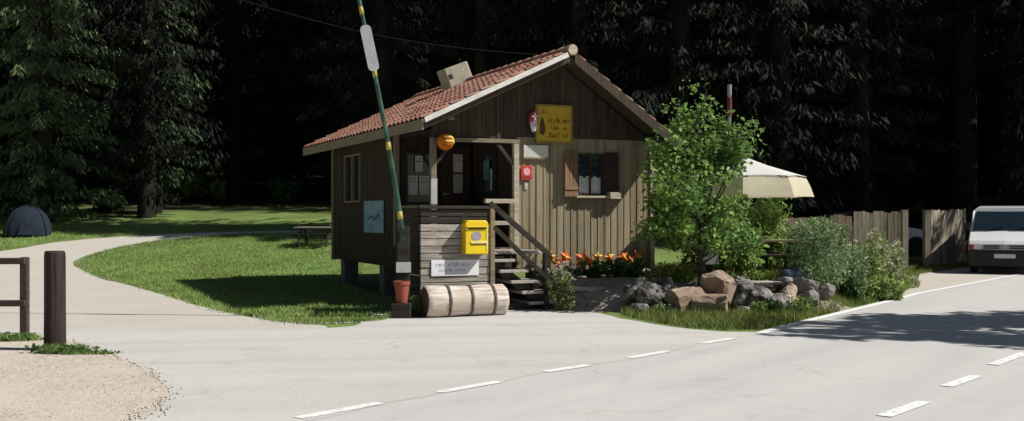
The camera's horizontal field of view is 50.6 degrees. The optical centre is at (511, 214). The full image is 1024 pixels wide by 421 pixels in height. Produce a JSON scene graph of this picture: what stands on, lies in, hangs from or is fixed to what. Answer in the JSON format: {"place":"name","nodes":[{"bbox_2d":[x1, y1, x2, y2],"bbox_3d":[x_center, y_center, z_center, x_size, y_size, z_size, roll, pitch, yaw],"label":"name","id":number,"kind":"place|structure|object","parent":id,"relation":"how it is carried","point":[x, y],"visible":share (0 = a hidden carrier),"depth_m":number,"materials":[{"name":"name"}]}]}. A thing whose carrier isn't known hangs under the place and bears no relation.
{"place":"outdoors","nodes":[
{"label":"outdoors","id":0,"kind":"place"},
{"bbox_2d":[0,332,184,420],"bbox_3d":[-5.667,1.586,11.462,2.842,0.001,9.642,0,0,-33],"label":"gravel verge","id":1,"kind":"structure","parent":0,"point":[79,381],"depth_m":10.01,"materials":[{"name":"gravel"}]},
{"bbox_2d":[0,331,43,341],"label":"weed tuft","id":2,"kind":"object","parent":1,"relation":"on","point":[17,336],"visible":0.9,"depth_m":13.64,"materials":[{"name":"green plant"}]},
{"bbox_2d":[44,251,65,345],"bbox_3d":[-5.373,1.038,12.743,0.250,1.225,0.250,0,0,0],"label":"wooden bollard","id":3,"kind":"object","parent":1,"relation":"on","point":[54,297],"visible":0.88,"depth_m":12.64,"materials":[{"name":"brown wood"}]},
{"bbox_2d":[24,342,99,353],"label":"weed tuft","id":4,"kind":"object","parent":1,"relation":"on","point":[60,348],"visible":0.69,"depth_m":12.41,"materials":[{"name":"green plant"}]},
{"bbox_2d":[0,224,198,249],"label":"lawn grass","id":5,"kind":"structure","parent":0,"point":[76,228],"depth_m":36.96,"materials":[{"name":"plant"}]},
{"bbox_2d":[0,231,325,329],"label":"gravel path","id":6,"kind":"structure","parent":0,"point":[93,302],"depth_m":19.49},
{"bbox_2d":[84,233,395,321],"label":"lawn grass","id":7,"kind":"structure","parent":0,"point":[258,301],"depth_m":26.94,"materials":[{"name":"plant"}]},
{"bbox_2d":[66,307,749,420],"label":"driveway","id":8,"kind":"structure","parent":0,"point":[252,375],"depth_m":12.24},
{"bbox_2d":[294,402,383,418],"bbox_3d":[-1.394,1.585,8.807,0.125,0.001,0.871,0,0,39],"label":"lane marking","id":9,"kind":"object","parent":8,"relation":"on","point":[338,410],"visible":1,"depth_m":8.78,"materials":[{"name":"white paint"}]},
{"bbox_2d":[357,0,410,301],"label":"barrier","id":10,"kind":"object","parent":8,"relation":"on","point":[403,266],"visible":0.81,"depth_m":16.79,"materials":[{"name":"metal"}]},
{"bbox_2d":[391,281,411,317],"bbox_3d":[-1.703,1.312,16.745,0.300,0.575,0.270,0,0,0],"label":"terracotta pot","id":11,"kind":"object","parent":8,"relation":"on","point":[401,306],"visible":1,"depth_m":16.64,"materials":[{"name":"orange ceramic"}]},
{"bbox_2d":[420,283,508,317],"bbox_3d":[-0.749,1.353,17.069,1.343,0.527,0.531,0,0,-24],"label":"peeled log","id":12,"kind":"object","parent":8,"relation":"on","point":[464,300],"visible":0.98,"depth_m":16.87,"materials":[{"name":"brown wood"}]},
{"bbox_2d":[0,273,1023,420],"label":"road","id":13,"kind":"structure","parent":0,"point":[868,363],"depth_m":10.54,"materials":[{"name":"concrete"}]},
{"bbox_2d":[755,273,1023,332],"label":"road edge line","id":14,"kind":"object","parent":13,"relation":"on","point":[818,318],"visible":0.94,"depth_m":18.14,"materials":[{"name":"white paint"}]},
{"bbox_2d":[877,400,930,416],"bbox_3d":[3.218,1.585,8.881,0.125,0.001,0.885,0,0,41],"label":"lane marking","id":15,"kind":"object","parent":13,"relation":"on","point":[903,408],"visible":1,"depth_m":8.87,"materials":[{"name":"white paint"}]},
{"bbox_2d":[0,0,1023,331],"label":"ground","id":16,"kind":"structure","parent":0,"point":[256,208],"depth_m":39.54,"materials":[{"name":"green plant"}]},
{"bbox_2d":[0,257,29,333],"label":"rail fence","id":17,"kind":"object","parent":16,"relation":"on","point":[23,302],"visible":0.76,"depth_m":14.42,"materials":[{"name":"brown wood"}]},
{"bbox_2d":[0,5,37,216],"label":"spruce tree","id":18,"kind":"object","parent":16,"relation":"on","point":[8,77],"visible":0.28,"depth_m":41.83,"materials":[{"name":"green plant"}]},
{"bbox_2d":[3,205,51,235],"bbox_3d":[-16.160,0.183,36.173,1.509,1.010,1.415,0,0,-20],"label":"dome tent","id":19,"kind":"object","parent":16,"relation":"on","point":[27,220],"visible":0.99,"depth_m":35.71,"materials":[{"name":"fabric"}]},
{"bbox_2d":[0,0,57,211],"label":"spruce tree","id":20,"kind":"object","parent":16,"relation":"on","point":[6,118],"visible":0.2,"depth_m":42.94,"materials":[{"name":"green plant"}]},
{"bbox_2d":[0,0,110,206],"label":"spruce tree","id":21,"kind":"object","parent":16,"relation":"on","point":[55,88],"visible":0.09,"depth_m":45.46,"materials":[{"name":"green plant"}]},
{"bbox_2d":[10,0,127,196],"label":"spruce tree","id":22,"kind":"object","parent":16,"relation":"on","point":[67,173],"visible":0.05,"depth_m":49.99,"materials":[{"name":"green plant"}]},
{"bbox_2d":[0,0,138,223],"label":"spruce tree","id":23,"kind":"object","parent":16,"relation":"on","point":[46,118],"visible":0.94,"depth_m":39.77,"materials":[{"name":"green plant"}]},
{"bbox_2d":[85,188,125,210],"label":"undergrowth bush","id":24,"kind":"object","parent":16,"relation":"on","point":[100,207],"visible":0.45,"depth_m":43.83,"materials":[{"name":"green plant"}]},
{"bbox_2d":[38,0,202,199],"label":"spruce tree","id":25,"kind":"object","parent":16,"relation":"on","point":[110,181],"visible":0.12,"depth_m":47.75,"materials":[{"name":"green plant"}]},
{"bbox_2d":[53,0,229,217],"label":"spruce tree","id":26,"kind":"object","parent":16,"relation":"on","point":[148,106],"visible":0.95,"depth_m":41.16,"materials":[{"name":"green plant"}]},
{"bbox_2d":[110,0,211,213],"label":"spruce tree","id":27,"kind":"object","parent":16,"relation":"on","point":[159,184],"visible":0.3,"depth_m":42.78,"materials":[{"name":"green plant"}]},
{"bbox_2d":[126,0,227,184],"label":"spruce tree","id":28,"kind":"object","parent":16,"relation":"on","point":[182,16],"visible":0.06,"depth_m":51.07,"materials":[{"name":"green plant"}]},
{"bbox_2d":[127,0,250,177],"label":"spruce tree","id":29,"kind":"object","parent":16,"relation":"on","point":[202,66],"visible":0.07,"depth_m":59.02,"materials":[{"name":"green plant"}]},
{"bbox_2d":[172,164,217,199],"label":"undergrowth bush","id":30,"kind":"object","parent":16,"relation":"on","point":[185,188],"visible":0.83,"depth_m":48.59,"materials":[{"name":"green plant"}]},
{"bbox_2d":[205,178,245,199],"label":"undergrowth bush","id":31,"kind":"object","parent":16,"relation":"on","point":[218,190],"visible":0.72,"depth_m":48.38,"materials":[{"name":"green plant"}]},
{"bbox_2d":[198,1,265,176],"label":"spruce tree","id":32,"kind":"object","parent":16,"relation":"on","point":[219,92],"visible":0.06,"depth_m":62.46,"materials":[{"name":"green plant"}]},
{"bbox_2d":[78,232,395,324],"bbox_3d":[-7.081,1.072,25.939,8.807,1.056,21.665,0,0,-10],"label":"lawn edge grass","id":33,"kind":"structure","parent":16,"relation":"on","point":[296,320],"depth_m":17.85,"materials":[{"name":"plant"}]},
{"bbox_2d":[166,0,313,200],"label":"spruce tree","id":34,"kind":"object","parent":16,"relation":"on","point":[232,117],"visible":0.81,"depth_m":48.09,"materials":[{"name":"green plant"}]},
{"bbox_2d":[199,0,325,191],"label":"spruce tree","id":35,"kind":"object","parent":16,"relation":"on","point":[273,158],"visible":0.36,"depth_m":52.67,"materials":[{"name":"green plant"}]},
{"bbox_2d":[264,177,301,202],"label":"undergrowth bush","id":36,"kind":"object","parent":16,"relation":"on","point":[282,191],"visible":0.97,"depth_m":47.72,"materials":[{"name":"green plant"}]},
{"bbox_2d":[289,227,330,246],"bbox_3d":[-6.051,0.684,33.615,1.280,0.616,1.440,0,0,8],"label":"picnic table","id":37,"kind":"object","parent":16,"relation":"on","point":[306,235],"visible":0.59,"depth_m":33.26,"materials":[{"name":"brown wood"}]},
{"bbox_2d":[291,0,460,170],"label":"spruce tree","id":38,"kind":"object","parent":16,"relation":"on","point":[387,73],"visible":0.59,"depth_m":37.33,"materials":[{"name":"green plant"}]},
{"bbox_2d":[301,0,470,132],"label":"spruce tree","id":39,"kind":"object","parent":16,"relation":"on","point":[398,53],"visible":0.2,"depth_m":45.85,"materials":[{"name":"green plant"}]},
{"bbox_2d":[374,0,513,110],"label":"spruce tree","id":40,"kind":"object","parent":16,"relation":"on","point":[451,61],"visible":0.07,"depth_m":49.14,"materials":[{"name":"green plant"}]},
{"bbox_2d":[303,44,677,311],"bbox_3d":[-0.957,-0.810,22.495,5.169,5.020,9.238,0,0,-24],"label":"wooden hut","id":41,"kind":"object","parent":16,"relation":"on","point":[581,194],"visible":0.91,"depth_m":19.74,"materials":[{"name":"brown wood"}]},
{"bbox_2d":[336,153,360,202],"bbox_3d":[-3.541,-0.780,23.491,0.085,1.040,1.790,0,0,-24],"label":"window","id":42,"kind":"structure","parent":41,"relation":"in","point":[352,164],"depth_m":23.54,"materials":[{"name":"brown wood"}]},
{"bbox_2d":[364,200,383,232],"bbox_3d":[-2.772,0.040,21.715,0.024,0.640,1.360,0,0,-24],"label":"blue poster","id":43,"kind":"object","parent":41,"relation":"attached to","point":[373,216],"visible":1,"depth_m":21.63,"materials":[{"name":"paper"}]},
{"bbox_2d":[406,152,428,204],"bbox_3d":[-1.737,-0.650,20.601,0.600,1.080,0.068,0,0,-24],"label":"window","id":44,"kind":"structure","parent":41,"relation":"in","point":[418,199],"depth_m":20.58,"materials":[{"name":"glass"}]},
{"bbox_2d":[431,259,478,275],"bbox_3d":[-0.916,0.855,17.490,0.820,0.260,0.018,0,0,-24],"label":"white banner","id":45,"kind":"object","parent":41,"relation":"attached to","point":[464,267],"visible":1,"depth_m":17.48,"materials":[{"name":"plastic"}]},
{"bbox_2d":[440,147,469,238],"bbox_3d":[-1.075,-0.360,20.844,0.600,1.880,0.098,0,0,-24],"label":"door","id":46,"kind":"structure","parent":41,"relation":"in","point":[447,197],"depth_m":20.83,"materials":[{"name":"brown wood"}]},
{"bbox_2d":[461,220,487,253],"bbox_3d":[-0.597,0.362,17.513,0.400,0.545,0.235,0,0,-24],"label":"mailbox","id":47,"kind":"object","parent":41,"relation":"attached to","point":[474,236],"visible":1,"depth_m":17.43,"materials":[{"name":"metal"}]},
{"bbox_2d":[480,150,495,197],"bbox_3d":[-0.445,-0.750,20.203,0.050,0.880,0.680,0,0,-24],"label":"window","id":48,"kind":"structure","parent":41,"relation":"in","point":[485,192],"depth_m":20.18,"materials":[{"name":"glass"}]},
{"bbox_2d":[523,145,548,159],"bbox_3d":[0.426,-1.115,19.332,0.500,0.250,0.035,0,0,-24],"label":"white nameboard","id":49,"kind":"object","parent":41,"relation":"attached to","point":[535,151],"visible":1,"depth_m":19.32,"materials":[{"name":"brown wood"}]},
{"bbox_2d":[535,104,572,143],"bbox_3d":[0.750,-1.625,19.453,0.740,0.694,0.055,0,0,-24],"label":"yellow signboard","id":50,"kind":"object","parent":41,"relation":"attached to","point":[555,124],"visible":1,"depth_m":19.44},
{"bbox_2d":[564,151,620,198],"bbox_3d":[1.454,-0.715,19.744,1.130,0.850,0.230,0,0,-24],"label":"window","id":51,"kind":"structure","parent":41,"relation":"in","point":[583,172],"depth_m":19.81,"materials":[{"name":"brown wood"}]},
{"bbox_2d":[507,0,666,124],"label":"spruce tree","id":52,"kind":"object","parent":16,"relation":"on","point":[580,32],"visible":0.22,"depth_m":34.93,"materials":[{"name":"green plant"}]},
{"bbox_2d":[588,0,656,99],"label":"spruce tree","id":53,"kind":"object","parent":16,"relation":"on","point":[602,51],"visible":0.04,"depth_m":50.42,"materials":[{"name":"green plant"}]},
{"bbox_2d":[591,0,714,211],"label":"spruce tree","id":54,"kind":"object","parent":16,"relation":"on","point":[643,86],"visible":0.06,"depth_m":44.50,"materials":[{"name":"green plant"}]},
{"bbox_2d":[585,0,797,244],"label":"spruce tree","id":55,"kind":"object","parent":16,"relation":"on","point":[675,57],"visible":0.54,"depth_m":34.33,"materials":[{"name":"green plant"}]},
{"bbox_2d":[633,2,768,216],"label":"spruce tree","id":56,"kind":"object","parent":16,"relation":"on","point":[706,22],"visible":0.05,"depth_m":47.48,"materials":[{"name":"green plant"}]},
{"bbox_2d":[619,274,881,330],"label":"verge grass","id":57,"kind":"structure","parent":16,"relation":"on","point":[729,319],"depth_m":16.51,"materials":[{"name":"plant"}]},
{"bbox_2d":[690,0,842,217],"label":"spruce tree","id":58,"kind":"object","parent":16,"relation":"on","point":[728,60],"visible":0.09,"depth_m":43.98,"materials":[{"name":"green plant"}]},
{"bbox_2d":[710,1,846,100],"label":"spruce tree","id":59,"kind":"object","parent":16,"relation":"on","point":[807,2],"visible":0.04,"depth_m":46.87,"materials":[{"name":"green plant"}]},
{"bbox_2d":[667,0,904,218],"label":"spruce tree","id":60,"kind":"object","parent":16,"relation":"on","point":[778,67],"visible":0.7,"depth_m":34.15,"materials":[{"name":"green plant"}]},
{"bbox_2d":[830,214,851,258],"bbox_3d":[9.729,0.776,32.110,0.719,1.568,0.082,0,0,-14],"label":"board fence","id":61,"kind":"object","parent":16,"relation":"on","point":[847,218],"visible":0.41,"depth_m":32.08,"materials":[{"name":"wood"}]},
{"bbox_2d":[800,0,913,207],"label":"spruce tree","id":62,"kind":"object","parent":16,"relation":"on","point":[826,105],"visible":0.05,"depth_m":49.82,"materials":[{"name":"green plant"}]},
{"bbox_2d":[792,0,939,211],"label":"spruce tree","id":63,"kind":"object","parent":16,"relation":"on","point":[875,100],"visible":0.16,"depth_m":45.51,"materials":[{"name":"green plant"}]},
{"bbox_2d":[825,212,922,253],"bbox_3d":[11.998,0.605,36.501,4.079,1.400,1.810,0,0,-4],"label":"white car","id":64,"kind":"object","parent":16,"relation":"on","point":[915,240],"visible":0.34,"depth_m":35.72,"materials":[{"name":"paint"}]},
{"bbox_2d":[790,0,962,250],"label":"spruce tree","id":65,"kind":"object","parent":16,"relation":"on","point":[862,184],"visible":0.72,"depth_m":35.74,"materials":[{"name":"green plant"}]},
{"bbox_2d":[853,211,899,267],"bbox_3d":[10.791,0.726,32.021,1.422,1.669,0.082,0,0,0],"label":"board fence","id":66,"kind":"object","parent":16,"relation":"on","point":[865,223],"visible":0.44,"depth_m":31.98,"materials":[{"name":"brown wood"}]},
{"bbox_2d":[900,210,908,268],"bbox_3d":[11.446,0.754,31.648,0.180,1.791,0.180,0,0,-6],"label":"gate post","id":67,"kind":"object","parent":16,"relation":"on","point":[904,227],"visible":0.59,"depth_m":31.57,"materials":[{"name":"brown wood"}]},
{"bbox_2d":[857,256,967,289],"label":"verge grass","id":68,"kind":"structure","parent":16,"relation":"on","point":[922,269],"depth_m":31.04,"materials":[{"name":"plant"}]},
{"bbox_2d":[922,210,930,266],"bbox_3d":[12.509,0.754,32.727,0.180,1.791,0.180,0,0,-6],"label":"gate post","id":69,"kind":"object","parent":16,"relation":"on","point":[926,237],"visible":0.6,"depth_m":32.65,"materials":[{"name":"brown wood"}]},
{"bbox_2d":[869,5,1001,205],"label":"spruce tree","id":70,"kind":"object","parent":16,"relation":"on","point":[980,140],"visible":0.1,"depth_m":48.40,"materials":[{"name":"green plant"}]},
{"bbox_2d":[870,0,1001,213],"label":"spruce tree","id":71,"kind":"object","parent":16,"relation":"on","point":[931,193],"visible":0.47,"depth_m":45.45,"materials":[{"name":"green plant"}]},
{"bbox_2d":[868,0,1023,239],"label":"spruce tree","id":72,"kind":"object","parent":16,"relation":"on","point":[964,20],"visible":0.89,"depth_m":40.15,"materials":[{"name":"green plant"}]},
{"bbox_2d":[930,209,965,265],"bbox_3d":[13.478,0.682,33.537,1.744,1.750,0.082,0,0,-33],"label":"board fence","id":73,"kind":"object","parent":16,"relation":"on","point":[947,238],"visible":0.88,"depth_m":33.47,"materials":[{"name":"brown wood"}]},
{"bbox_2d":[921,1,1023,197],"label":"spruce tree","id":74,"kind":"object","parent":16,"relation":"on","point":[996,190],"visible":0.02,"depth_m":50.32,"materials":[{"name":"green plant"}]},
{"bbox_2d":[924,0,1023,189],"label":"spruce tree","id":75,"kind":"object","parent":16,"relation":"on","point":[993,144],"visible":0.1,"depth_m":47.37,"materials":[{"name":"green plant"}]},
{"bbox_2d":[934,0,1023,205],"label":"spruce tree","id":76,"kind":"object","parent":16,"relation":"on","point":[1013,191],"visible":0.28,"depth_m":42.20,"materials":[{"name":"green plant"}]},
{"bbox_2d":[549,268,851,311],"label":"garden ground","id":77,"kind":"structure","parent":0,"point":[609,297],"depth_m":18.31,"materials":[{"name":"soil"}]},
{"bbox_2d":[547,261,576,308],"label":"flowering plant","id":78,"kind":"object","parent":77,"relation":"on","point":[561,279],"visible":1,"depth_m":17.88,"materials":[{"name":"green plant"}]},
{"bbox_2d":[578,260,608,277],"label":"bed plant","id":79,"kind":"object","parent":77,"relation":"on","point":[595,270],"visible":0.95,"depth_m":19.20,"materials":[{"name":"green plant"}]},
{"bbox_2d":[600,258,629,277],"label":"bed plant","id":80,"kind":"object","parent":77,"relation":"on","point":[615,266],"visible":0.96,"depth_m":19.35,"materials":[{"name":"green plant"}]},
{"bbox_2d":[624,256,648,277],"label":"bed plant","id":81,"kind":"object","parent":77,"relation":"on","point":[635,271],"visible":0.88,"depth_m":19.54,"materials":[{"name":"green plant"}]},
{"bbox_2d":[630,303,649,311],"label":"rock","id":82,"kind":"object","parent":77,"relation":"on","point":[640,306],"visible":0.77,"depth_m":17.47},
{"bbox_2d":[634,282,665,307],"bbox_3d":[2.247,1.309,17.728,0.516,0.423,0.339,0,0,26],"label":"rock","id":83,"kind":"object","parent":77,"relation":"on","point":[650,294],"visible":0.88,"depth_m":17.65,"materials":[{"name":"stone"}]},
{"bbox_2d":[644,261,698,280],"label":"cushion plant","id":84,"kind":"object","parent":77,"relation":"on","point":[672,269],"visible":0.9,"depth_m":18.64,"materials":[{"name":"green plant"}]},
{"bbox_2d":[666,285,704,311],"bbox_3d":[2.833,1.403,17.608,0.528,0.521,0.443,-15,5,-19],"label":"rock","id":85,"kind":"object","parent":77,"relation":"on","point":[681,297],"visible":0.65,"depth_m":17.43,"materials":[{"name":"brown stone"}]},
{"bbox_2d":[680,240,720,272],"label":"bush","id":86,"kind":"object","parent":77,"relation":"on","point":[689,256],"visible":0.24,"depth_m":19.80,"materials":[{"name":"green plant"}]},
{"bbox_2d":[631,78,776,286],"bbox_3d":[3.227,-0.531,18.421,2.472,3.634,2.570,0,0,0],"label":"leafy tree","id":87,"kind":"object","parent":77,"relation":"on","point":[675,223],"visible":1,"depth_m":18.26,"materials":[{"name":"green plant"}]},
{"bbox_2d":[691,294,727,313],"bbox_3d":[3.180,1.447,17.420,0.574,0.399,0.428,4,1,15],"label":"rock","id":88,"kind":"object","parent":77,"relation":"on","point":[708,301],"visible":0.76,"depth_m":17.31,"materials":[{"name":"brown stone"}]},
{"bbox_2d":[715,280,735,305],"bbox_3d":[3.455,1.282,17.594,0.331,0.340,0.395,0,-30,30],"label":"rock","id":89,"kind":"object","parent":88,"relation":"on","point":[724,287],"visible":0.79,"depth_m":17.51,"materials":[{"name":"brown stone"}]},
{"bbox_2d":[700,270,733,293],"bbox_3d":[3.357,1.109,17.744,0.562,0.422,0.472,0,0,17],"label":"rock","id":90,"kind":"object","parent":89,"relation":"on","point":[710,282],"visible":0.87,"depth_m":17.62,"materials":[{"name":"brown stone"}]},
{"bbox_2d":[711,214,764,276],"bbox_3d":[3.960,0.553,19.175,1.047,1.249,0.738,0,0,31],"label":"bush","id":91,"kind":"object","parent":77,"relation":"on","point":[739,259],"visible":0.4,"depth_m":19.08,"materials":[{"name":"green plant"}]},
{"bbox_2d":[730,283,747,309],"bbox_3d":[3.702,1.361,17.719,0.442,0.494,0.309,0,0,-19],"label":"rock","id":92,"kind":"object","parent":77,"relation":"on","point":[739,298],"visible":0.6,"depth_m":17.60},
{"bbox_2d":[691,158,813,217],"bbox_3d":[4.397,0.045,20.400,2.297,2.211,2.297,0,0,-8],"label":"parasol","id":93,"kind":"object","parent":77,"relation":"on","point":[758,180],"visible":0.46,"depth_m":19.43,"materials":[{"name":"beige fabric"}]},
{"bbox_2d":[726,201,788,270],"bbox_3d":[4.694,0.435,20.640,1.339,1.413,1.099,0,0,-24],"label":"bush","id":94,"kind":"object","parent":77,"relation":"on","point":[759,215],"visible":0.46,"depth_m":20.48,"materials":[{"name":"green plant"}]},
{"bbox_2d":[741,268,776,280],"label":"cushion plant","id":95,"kind":"object","parent":77,"relation":"on","point":[758,276],"visible":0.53,"depth_m":18.48,"materials":[{"name":"green plant"}]},
{"bbox_2d":[746,285,772,308],"bbox_3d":[4.024,1.364,17.723,0.512,0.441,0.373,0,0,-12],"label":"rock","id":96,"kind":"object","parent":77,"relation":"on","point":[758,293],"visible":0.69,"depth_m":17.59,"materials":[{"name":"stone"}]},
{"bbox_2d":[651,262,870,302],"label":"garden grass","id":97,"kind":"structure","parent":77,"relation":"on","point":[777,272],"depth_m":19.06,"materials":[{"name":"plant"}]},
{"bbox_2d":[722,239,808,268],"bbox_3d":[4.634,0.800,20.100,1.600,0.680,1.500,0,0,-4],"label":"garden table","id":98,"kind":"object","parent":77,"relation":"on","point":[786,264],"visible":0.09,"depth_m":20.10,"materials":[{"name":"brown wood"}]},
{"bbox_2d":[740,197,792,266],"bbox_3d":[5.451,0.385,23.410,1.097,2.262,0.867,0,0,-31],"label":"bush","id":99,"kind":"object","parent":77,"relation":"on","point":[763,200],"visible":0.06,"depth_m":23.34,"materials":[{"name":"green plant"}]},
{"bbox_2d":[787,295,814,313],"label":"cushion plant","id":100,"kind":"object","parent":77,"relation":"on","point":[800,305],"visible":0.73,"depth_m":17.48,"materials":[{"name":"green plant"}]},
{"bbox_2d":[773,223,830,284],"bbox_3d":[5.751,0.878,21.412,1.213,1.442,0.960,0,0,-13],"label":"bush","id":101,"kind":"object","parent":77,"relation":"on","point":[781,264],"visible":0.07,"depth_m":21.34,"materials":[{"name":"green plant"}]},
{"bbox_2d":[793,277,818,293],"bbox_3d":[4.886,1.208,18.210,0.315,0.316,0.515,0,0,-26],"label":"rock","id":102,"kind":"object","parent":77,"relation":"on","point":[803,285],"visible":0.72,"depth_m":18.06,"materials":[{"name":"stone"}]},
{"bbox_2d":[784,216,854,285],"bbox_3d":[5.400,0.619,18.796,1.241,1.273,1.217,0,0,-1],"label":"bush","id":103,"kind":"object","parent":77,"relation":"on","point":[817,241],"visible":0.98,"depth_m":18.68,"materials":[{"name":"green plant"}]},
{"bbox_2d":[820,242,869,299],"bbox_3d":[6.023,1.067,19.680,0.881,1.164,0.878,0,0,-1],"label":"bush","id":104,"kind":"object","parent":77,"relation":"on","point":[856,262],"visible":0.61,"depth_m":19.43,"materials":[{"name":"green plant"}]},
{"bbox_2d":[835,276,865,302],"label":"bush","id":105,"kind":"object","parent":77,"relation":"on","point":[851,290],"visible":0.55,"depth_m":19.41,"materials":[{"name":"green plant"}]},
{"bbox_2d":[842,227,894,300],"bbox_3d":[6.705,0.936,20.378,1.026,1.433,0.905,0,0,-43],"label":"bush","id":106,"kind":"object","parent":77,"relation":"on","point":[875,265],"visible":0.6,"depth_m":20.24,"materials":[{"name":"green plant"}]},
{"bbox_2d":[858,272,905,300],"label":"bush","id":107,"kind":"object","parent":77,"relation":"on","point":[889,290],"visible":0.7,"depth_m":20.10,"materials":[{"name":"green plant"}]},
{"bbox_2d":[881,237,907,296],"bbox_3d":[7.371,1.022,20.976,0.555,1.219,0.727,0,0,14],"label":"bush","id":108,"kind":"object","parent":77,"relation":"on","point":[896,265],"visible":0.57,"depth_m":20.84,"materials":[{"name":"green plant"}]},
{"bbox_2d":[903,267,1023,295],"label":"road shoulder","id":109,"kind":"object","parent":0,"point":[940,279],"visible":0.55,"depth_m":27.99},
{"bbox_2d":[964,206,1023,271],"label":"white van","id":110,"kind":"object","parent":109,"relation":"on","point":[996,236],"visible":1,"depth_m":29.48,"materials":[{"name":"paint"}]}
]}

